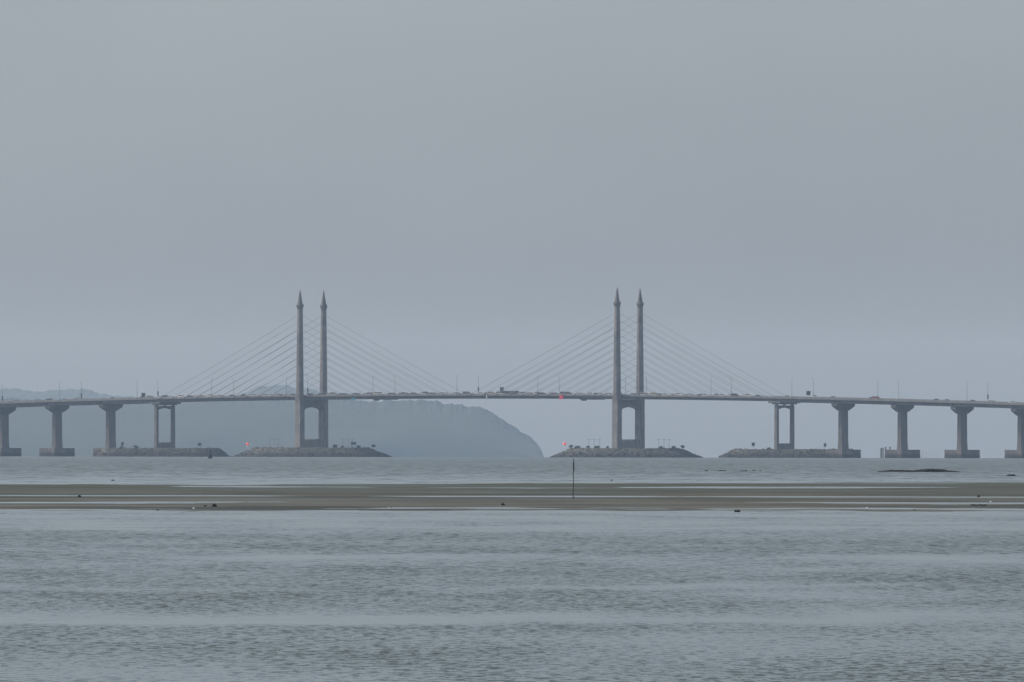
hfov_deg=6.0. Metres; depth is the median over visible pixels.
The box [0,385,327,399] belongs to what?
hill
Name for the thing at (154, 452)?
rock island
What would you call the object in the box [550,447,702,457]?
rock island
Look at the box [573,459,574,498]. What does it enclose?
marker stake
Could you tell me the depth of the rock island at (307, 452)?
5906.26 m
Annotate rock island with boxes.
[95,447,230,456]
[232,447,391,456]
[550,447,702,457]
[718,448,858,457]
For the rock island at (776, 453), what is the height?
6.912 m
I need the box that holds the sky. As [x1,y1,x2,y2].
[0,0,1023,457]
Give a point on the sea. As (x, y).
(111, 595)
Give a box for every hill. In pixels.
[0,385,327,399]
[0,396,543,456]
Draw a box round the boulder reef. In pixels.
[877,469,959,471]
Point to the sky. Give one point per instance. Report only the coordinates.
(829, 192)
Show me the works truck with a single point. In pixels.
(502, 390)
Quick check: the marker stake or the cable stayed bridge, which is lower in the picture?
the marker stake
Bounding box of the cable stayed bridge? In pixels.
[0,288,1023,457]
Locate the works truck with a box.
[496,387,506,393]
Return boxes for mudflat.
[0,482,1023,511]
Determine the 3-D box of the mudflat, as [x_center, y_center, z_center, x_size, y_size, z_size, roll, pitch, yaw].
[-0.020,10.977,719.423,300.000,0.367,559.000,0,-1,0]
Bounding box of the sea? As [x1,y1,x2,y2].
[0,456,1023,681]
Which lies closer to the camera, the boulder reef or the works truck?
the boulder reef

